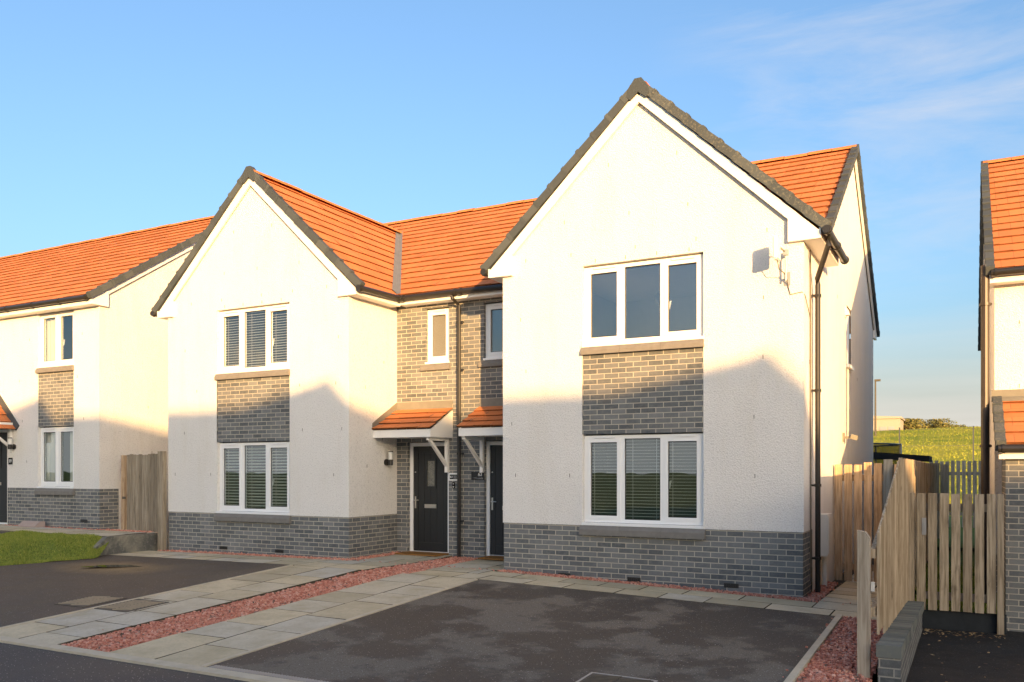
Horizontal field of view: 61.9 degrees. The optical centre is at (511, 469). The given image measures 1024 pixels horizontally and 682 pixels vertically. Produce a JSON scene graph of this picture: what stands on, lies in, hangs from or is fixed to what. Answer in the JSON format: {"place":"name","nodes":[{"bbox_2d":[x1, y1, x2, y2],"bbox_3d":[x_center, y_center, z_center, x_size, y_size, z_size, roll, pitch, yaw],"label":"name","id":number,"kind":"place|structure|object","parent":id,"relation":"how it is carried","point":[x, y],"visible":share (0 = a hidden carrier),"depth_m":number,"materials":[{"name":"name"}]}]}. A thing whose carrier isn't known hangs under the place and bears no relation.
{"place":"outdoors","nodes":[
{"label":"outdoors","id":0,"kind":"place"},
{"bbox_2d":[0,530,108,565],"bbox_3d":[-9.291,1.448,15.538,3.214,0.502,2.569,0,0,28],"label":"grass","id":1,"kind":"structure","parent":0,"point":[23,536],"depth_m":15.84,"materials":[{"name":"green plant"}]},
{"bbox_2d":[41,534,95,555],"bbox_3d":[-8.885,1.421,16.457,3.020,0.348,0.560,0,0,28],"label":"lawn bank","id":2,"kind":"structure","parent":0,"point":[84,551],"depth_m":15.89,"materials":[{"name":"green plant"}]},
{"bbox_2d":[0,525,146,536],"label":"paving","id":3,"kind":"structure","parent":0,"point":[101,533],"depth_m":17.32,"materials":[{"name":"grey concrete"}]},
{"bbox_2d":[5,524,157,532],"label":"gravel","id":4,"kind":"structure","parent":0,"point":[109,529],"depth_m":17.71,"materials":[{"name":"red gravel"}]},
{"bbox_2d":[0,642,247,681],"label":"road","id":5,"kind":"structure","parent":0,"point":[18,663],"depth_m":7.76,"materials":[{"name":"grey asphalt"}]},
{"bbox_2d":[0,636,300,681],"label":"road kerb","id":6,"kind":"structure","parent":5,"relation":"on","point":[235,675],"depth_m":8.02,"materials":[{"name":"concrete"}]},
{"bbox_2d":[0,555,286,626],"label":"driveway","id":7,"kind":"structure","parent":0,"point":[30,592],"depth_m":12.95,"materials":[{"name":"black asphalt"}]},
{"bbox_2d":[54,595,126,607],"bbox_3d":[-5.506,1.722,11.171,0.590,0.060,0.640,0,0,28],"label":"manhole cover","id":8,"kind":"object","parent":7,"relation":"on","point":[90,601],"visible":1,"depth_m":11.12,"materials":[{"name":"concrete"}]},
{"bbox_2d":[82,565,142,566],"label":"water puddle","id":9,"kind":"object","parent":7,"relation":"on","point":[113,566],"visible":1,"depth_m":14.25,"materials":[{"name":"black liquid"}]},
{"bbox_2d":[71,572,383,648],"bbox_3d":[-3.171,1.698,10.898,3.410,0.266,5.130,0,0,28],"label":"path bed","id":10,"kind":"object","parent":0,"point":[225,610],"visible":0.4,"depth_m":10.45,"materials":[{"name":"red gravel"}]},
{"bbox_2d":[61,556,477,651],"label":"gravel","id":11,"kind":"structure","parent":0,"point":[183,623],"depth_m":10.52,"materials":[{"name":"red gravel"}]},
{"bbox_2d":[0,551,876,665],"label":"paving","id":12,"kind":"structure","parent":0,"point":[211,643],"depth_m":10.91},
{"bbox_2d":[94,599,168,611],"bbox_3d":[-4.800,1.720,10.796,0.590,0.059,0.640,0,0,28],"label":"manhole cover","id":13,"kind":"object","parent":12,"relation":"on","point":[132,605],"visible":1,"depth_m":10.76,"materials":[{"name":"metal"}]},
{"bbox_2d":[0,565,292,628],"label":"kerb","id":14,"kind":"structure","parent":12,"relation":"on","point":[12,625],"depth_m":11.26,"materials":[{"name":"concrete"}]},
{"bbox_2d":[200,579,477,666],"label":"kerb","id":15,"kind":"structure","parent":12,"relation":"on","point":[308,632],"depth_m":9.34,"materials":[{"name":"concrete"}]},
{"bbox_2d":[150,166,582,557],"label":"semi detached house","id":16,"kind":"structure","parent":12,"relation":"on","point":[312,360],"depth_m":15.76,"materials":[{"name":"white paint"}]},
{"bbox_2d":[216,442,289,514],"bbox_3d":[-4.763,0.155,15.891,1.824,1.327,0.237,0,0,28],"label":"window","id":17,"kind":"structure","parent":16,"relation":"in","point":[239,508],"depth_m":16.00,"materials":[{"name":"white plastic"}]},
{"bbox_2d":[216,304,289,373],"bbox_3d":[-4.763,-2.412,15.891,1.824,1.192,0.237,0,0,28],"label":"window","id":18,"kind":"structure","parent":16,"relation":"in","point":[242,366],"depth_m":16.00,"materials":[{"name":"white plastic"}]},
{"bbox_2d":[384,451,392,465],"bbox_3d":[-2.249,-0.211,15.646,0.154,0.265,0.120,0,0,28],"label":"wall lamp","id":19,"kind":"object","parent":16,"relation":"attached to","point":[388,462],"visible":1,"depth_m":15.61,"materials":[{"name":"black plastic"}]},
{"bbox_2d":[410,442,448,552],"bbox_3d":[-1.497,0.519,15.750,0.894,2.045,0.129,0,0,28],"label":"front door","id":20,"kind":"structure","parent":16,"relation":"in","point":[429,481],"depth_m":15.77,"materials":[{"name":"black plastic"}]},
{"bbox_2d":[425,308,448,364],"bbox_3d":[-1.336,-2.437,15.615,0.518,1.002,0.147,0,0,28],"label":"window","id":21,"kind":"structure","parent":16,"relation":"in","point":[438,320],"depth_m":15.65,"materials":[{"name":"white plastic"}]},
{"bbox_2d":[449,473,456,480],"bbox_3d":[-1.052,0.127,15.394,0.220,0.135,0.018,0,0,28],"label":"number plaque","id":22,"kind":"object","parent":16,"relation":"attached to","point":[452,476],"visible":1,"depth_m":15.40,"materials":[{"name":"white plastic"}]},
{"bbox_2d":[395,551,448,556],"bbox_3d":[-1.641,1.526,15.532,0.880,0.024,0.450,0,0,28],"label":"doormat","id":23,"kind":"object","parent":12,"relation":"on","point":[418,553],"visible":1,"depth_m":15.45,"materials":[{"name":"brown fabric"}]},
{"bbox_2d":[478,555,503,560],"bbox_3d":[-0.074,1.526,14.698,0.930,0.024,0.450,0,0,28],"label":"doormat","id":24,"kind":"object","parent":12,"relation":"on","point":[491,557],"visible":0.43,"depth_m":14.75,"materials":[{"name":"brown fabric"}]},
{"bbox_2d":[437,565,871,605],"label":"gravel","id":25,"kind":"structure","parent":12,"relation":"on","point":[814,596],"depth_m":11.95,"materials":[{"name":"red gravel"}]},
{"bbox_2d":[451,77,879,597],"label":"semi detached house","id":26,"kind":"structure","parent":12,"relation":"on","point":[722,398],"depth_m":12.47,"materials":[{"name":"white paint"}]},
{"bbox_2d":[471,472,483,479],"bbox_3d":[-0.608,0.107,15.153,0.265,0.140,0.010,0,0,28],"label":"number plaque","id":27,"kind":"object","parent":26,"relation":"attached to","point":[477,476],"visible":1,"depth_m":15.15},
{"bbox_2d":[483,303,502,360],"bbox_3d":[-0.250,-2.437,15.037,0.518,1.002,0.147,0,0,28],"label":"window","id":28,"kind":"structure","parent":26,"relation":"in","point":[497,355],"depth_m":15.12,"materials":[{"name":"white plastic"}]},
{"bbox_2d":[486,441,503,555],"bbox_3d":[-0.049,0.519,14.980,0.894,2.045,0.129,0,0,28],"label":"front door","id":29,"kind":"structure","parent":26,"relation":"in","point":[494,449],"depth_m":15.11,"materials":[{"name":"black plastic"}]},
{"bbox_2d":[582,433,702,528],"bbox_3d":[1.894,0.155,12.351,1.824,1.327,0.237,0,0,28],"label":"window","id":30,"kind":"structure","parent":26,"relation":"in","point":[620,519],"depth_m":12.35,"materials":[{"name":"white plastic"}]},
{"bbox_2d":[582,254,702,347],"bbox_3d":[1.879,-2.412,12.322,1.824,1.192,0.172,0,0,28],"label":"window","id":31,"kind":"structure","parent":26,"relation":"in","point":[666,335],"depth_m":12.29,"materials":[{"name":"white plastic"}]},
{"bbox_2d":[654,291,669,305],"bbox_3d":[2.419,-2.943,13.774,0.260,0.610,0.260,0,0,28],"label":"ceiling lamp","id":32,"kind":"object","parent":26,"relation":"hanging from","point":[657,298],"visible":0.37,"depth_m":13.71,"materials":[{"name":"white glass"}]},
{"bbox_2d":[773,235,810,317],"bbox_3d":[3.706,-2.536,11.266,0.873,0.964,0.205,0,0,-31],"label":"antenna","id":33,"kind":"object","parent":26,"relation":"attached to","point":[777,248],"visible":1,"depth_m":11.14,"materials":[{"name":"white plastic"}]},
{"bbox_2d":[821,513,832,585],"bbox_3d":[4.584,1.202,12.476,0.141,1.120,0.500,0,0,28],"label":"meter box","id":34,"kind":"object","parent":26,"relation":"attached to","point":[826,535],"visible":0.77,"depth_m":12.28,"materials":[{"name":"white plastic"}]},
{"bbox_2d":[828,515,832,553],"bbox_3d":[4.642,0.942,12.445,0.011,0.540,0.440,0,0,28],"label":"door","id":35,"kind":"structure","parent":34,"relation":"in","point":[830,518],"depth_m":12.41,"materials":[{"name":"white plastic"}]},
{"bbox_2d":[845,306,850,318],"bbox_3d":[5.914,-2.783,15.030,0.088,0.210,0.180,0,0,28],"label":"wall vent","id":36,"kind":"object","parent":26,"relation":"attached to","point":[847,313],"depth_m":14.98,"materials":[{"name":"white plastic"}]},
{"bbox_2d":[846,308,853,370],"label":"side window","id":37,"kind":"structure","parent":26,"relation":"in","point":[849,366],"depth_m":15.51,"materials":[{"name":"white plastic"}]},
{"bbox_2d":[842,433,858,441],"bbox_3d":[5.821,-0.563,14.684,0.248,0.150,0.140,0,0,28],"label":"flood light","id":38,"kind":"object","parent":26,"relation":"attached to","point":[852,436],"visible":1,"depth_m":14.68,"materials":[{"name":"white plastic"}]},
{"bbox_2d":[784,614,842,681],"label":"kerb","id":39,"kind":"structure","parent":12,"relation":"on","point":[798,669],"depth_m":8.14,"materials":[{"name":"concrete"}]},
{"bbox_2d":[0,0,1023,428],"label":"sky","id":40,"kind":"structure","parent":0,"point":[117,116],"materials":[{"name":"blue"}]},
{"bbox_2d":[208,579,834,681],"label":"driveway","id":41,"kind":"structure","parent":0,"point":[479,630],"depth_m":8.65,"materials":[{"name":"grey asphalt"}]},
{"bbox_2d":[210,665,327,681],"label":"kerb","id":42,"kind":"structure","parent":41,"relation":"on","point":[264,673],"depth_m":7.53,"materials":[{"name":"concrete"}]},
{"bbox_2d":[576,672,657,681],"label":"manhole cover","id":43,"kind":"object","parent":41,"relation":"on","point":[595,677],"visible":1,"depth_m":7.21,"materials":[{"name":"metal"}]},
{"bbox_2d":[782,616,883,681],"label":"gravel","id":44,"kind":"structure","parent":0,"point":[834,659],"depth_m":7.94,"materials":[{"name":"red gravel"}]},
{"bbox_2d":[857,457,948,677],"bbox_3d":[6.886,0.897,14.236,0.445,2.130,15.870,0,0,28],"label":"boundary fence","id":45,"kind":"object","parent":44,"relation":"on","point":[889,547],"visible":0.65,"depth_m":8.85,"materials":[{"name":"brown wood"}]},
{"bbox_2d":[835,462,896,582],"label":"wooden gate","id":46,"kind":"structure","parent":45,"relation":"attached to","point":[847,566],"depth_m":13.47,"materials":[{"name":"beige wood"}]},
{"bbox_2d":[909,493,1006,634],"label":"wooden gate","id":47,"kind":"structure","parent":45,"relation":"attached to","point":[966,619],"depth_m":10.90,"materials":[{"name":"brown weathered wood"},{"name":"brushed steel"}]},
{"bbox_2d":[821,558,927,599],"bbox_3d":[6.591,1.770,15.123,1.200,0.100,9.500,0,0,28],"label":"path bed","id":48,"kind":"object","parent":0,"point":[842,581],"visible":0.02,"depth_m":13.65,"materials":[{"name":"red gravel"}]},
{"bbox_2d":[811,547,974,681],"bbox_3d":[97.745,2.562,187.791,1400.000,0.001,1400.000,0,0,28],"label":"ground","id":49,"kind":"structure","parent":0,"point":[875,678],"depth_m":17.55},
{"bbox_2d":[0,216,213,549],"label":"detached house","id":50,"kind":"structure","parent":49,"relation":"on","point":[83,370],"depth_m":18.81,"materials":[{"name":"white paint"}]},
{"bbox_2d":[0,429,6,523],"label":"front door","id":51,"kind":"structure","parent":50,"relation":"in","point":[3,432],"depth_m":19.53,"materials":[{"name":"black plastic"}]},
{"bbox_2d":[8,458,12,463],"bbox_3d":[-11.309,-0.198,19.247,0.150,0.150,0.010,0,0,28],"label":"number plaque","id":52,"kind":"object","parent":50,"relation":"attached to","point":[10,460],"visible":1,"depth_m":19.24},
{"bbox_2d":[8,437,15,448],"bbox_3d":[-11.215,-0.591,19.124,0.120,0.265,0.154,0,0,28],"label":"wall lamp","id":53,"kind":"object","parent":50,"relation":"attached to","point":[11,446],"visible":1,"depth_m":19.07,"materials":[{"name":"black plastic"}]},
{"bbox_2d":[37,427,73,488],"bbox_3d":[-9.857,-0.236,18.590,1.244,1.385,0.218,0,0,28],"label":"window","id":54,"kind":"structure","parent":50,"relation":"in","point":[51,437],"depth_m":18.62,"materials":[{"name":"white plastic"}]},
{"bbox_2d":[37,310,73,367],"bbox_3d":[-9.857,-2.803,18.590,1.244,1.250,0.218,0,0,28],"label":"window","id":55,"kind":"structure","parent":50,"relation":"in","point":[52,343],"depth_m":18.69,"materials":[{"name":"white plastic"}]},
{"bbox_2d":[978,155,1023,631],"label":"detached house","id":56,"kind":"structure","parent":49,"relation":"on","point":[1001,303],"depth_m":12.06,"materials":[{"name":"white paint"}]},
{"bbox_2d":[873,452,931,540],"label":"garden shed","id":57,"kind":"structure","parent":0,"point":[893,456],"depth_m":20.30,"materials":[{"name":"grey wood"}]},
{"bbox_2d":[873,426,980,516],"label":"grassy hill","id":58,"kind":"structure","parent":0,"point":[933,434],"depth_m":82.78,"materials":[{"name":"green plant"}]},
{"bbox_2d":[874,379,880,435],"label":"light mast","id":59,"kind":"object","parent":58,"relation":"on","point":[875,380],"visible":0.78,"depth_m":99.91,"materials":[{"name":"metal"}]},
{"bbox_2d":[873,416,905,430],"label":"warehouse","id":60,"kind":"structure","parent":58,"relation":"on","point":[884,423],"depth_m":118.75,"materials":[{"name":"metal"}]},
{"bbox_2d":[880,426,894,430],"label":"door","id":61,"kind":"structure","parent":60,"relation":"in","point":[881,428],"depth_m":118.75,"materials":[{"name":"metal"}]},
{"bbox_2d":[903,418,930,429],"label":"tree","id":62,"kind":"object","parent":58,"relation":"on","point":[914,424],"visible":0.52,"depth_m":123.71,"materials":[{"name":"green plant"}]},
{"bbox_2d":[873,426,978,494],"bbox_3d":[24.504,-0.225,35.887,33.060,3.466,0.060,0,0,28],"label":"wire fence","id":63,"kind":"object","parent":58,"relation":"on","point":[973,428],"visible":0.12,"depth_m":38.18,"materials":[{"name":"metal"}]},
{"bbox_2d":[923,418,950,427],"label":"tree","id":64,"kind":"object","parent":58,"relation":"on","point":[934,422],"visible":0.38,"depth_m":127.37,"materials":[{"name":"green plant"}]},
{"bbox_2d":[936,423,958,427],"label":"tree","id":65,"kind":"object","parent":58,"relation":"on","point":[946,426],"visible":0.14,"depth_m":126.93,"materials":[{"name":"green plant"}]},
{"bbox_2d":[937,516,974,547],"bbox_3d":[23.174,1.712,19.896,54.000,0.001,14.500,0,0,28],"label":"garden","id":66,"kind":"object","parent":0,"point":[961,538],"depth_m":22.27,"materials":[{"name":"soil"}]},
{"bbox_2d":[873,443,901,463],"bbox_3d":[9.489,0.487,24.512,3.164,2.450,3.060,0,0,28],"label":"trampoline","id":67,"kind":"object","parent":66,"relation":"on","point":[896,448],"visible":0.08,"depth_m":23.19,"materials":[{"name":"metal"}]},
{"bbox_2d":[929,460,980,527],"bbox_3d":[16.215,0.789,23.954,8.100,2.145,0.130,0,0,28],"label":"picket fence","id":68,"kind":"object","parent":66,"relation":"on","point":[963,473],"visible":0.2,"depth_m":25.36,"materials":[{"name":"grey wood"}]},
{"bbox_2d":[916,550,996,613],"bbox_3d":[7.884,1.822,15.116,0.990,0.001,9.300,0,0,28],"label":"side garden","id":69,"kind":"object","parent":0,"point":[961,557],"visible":0.1,"depth_m":16.79,"materials":[{"name":"plant"}]},
{"bbox_2d":[915,562,1004,612],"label":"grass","id":70,"kind":"structure","parent":0,"point":[961,584],"depth_m":13.07,"materials":[{"name":"green plant"}]},
{"bbox_2d":[906,628,1023,681],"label":"driveway","id":71,"kind":"structure","parent":0,"point":[962,657],"depth_m":9.05,"materials":[{"name":"black asphalt"}]},
{"bbox_2d":[876,601,923,681],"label":"dwarf brick wall","id":72,"kind":"structure","parent":71,"relation":"on","point":[896,645],"depth_m":7.73,"materials":[{"name":"grey brick"}]},
{"bbox_2d":[923,629,1018,681],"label":"fallen leaves","id":73,"kind":"object","parent":71,"relation":"on","point":[957,635],"visible":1,"depth_m":10.60,"materials":[{"name":"brown plant"}]},
{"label":"path bed","id":74,"kind":"structure","parent":0,"visible":0},
{"bbox_2d":[93,533,157,555],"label":"retaining wall","id":75,"kind":"structure","parent":74,"relation":"on","point":[119,544],"depth_m":16.41,"materials":[{"name":"concrete"}]},
{"bbox_2d":[158,550,407,564],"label":"gravel","id":76,"kind":"structure","parent":74,"relation":"on","point":[335,558],"depth_m":15.36,"materials":[{"name":"red gravel"}]},
{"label":"upper path","id":77,"kind":"structure","parent":0,"visible":0},
{"bbox_2d":[17,521,44,527],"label":"step block","id":78,"kind":"structure","parent":77,"relation":"on","point":[33,524],"depth_m":18.46,"materials":[{"name":"concrete"}]},
{"bbox_2d":[121,451,166,549],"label":"wooden gate","id":79,"kind":"structure","parent":77,"relation":"on","point":[143,492],"depth_m":17.46,"materials":[{"name":"brown wood"}]}
]}

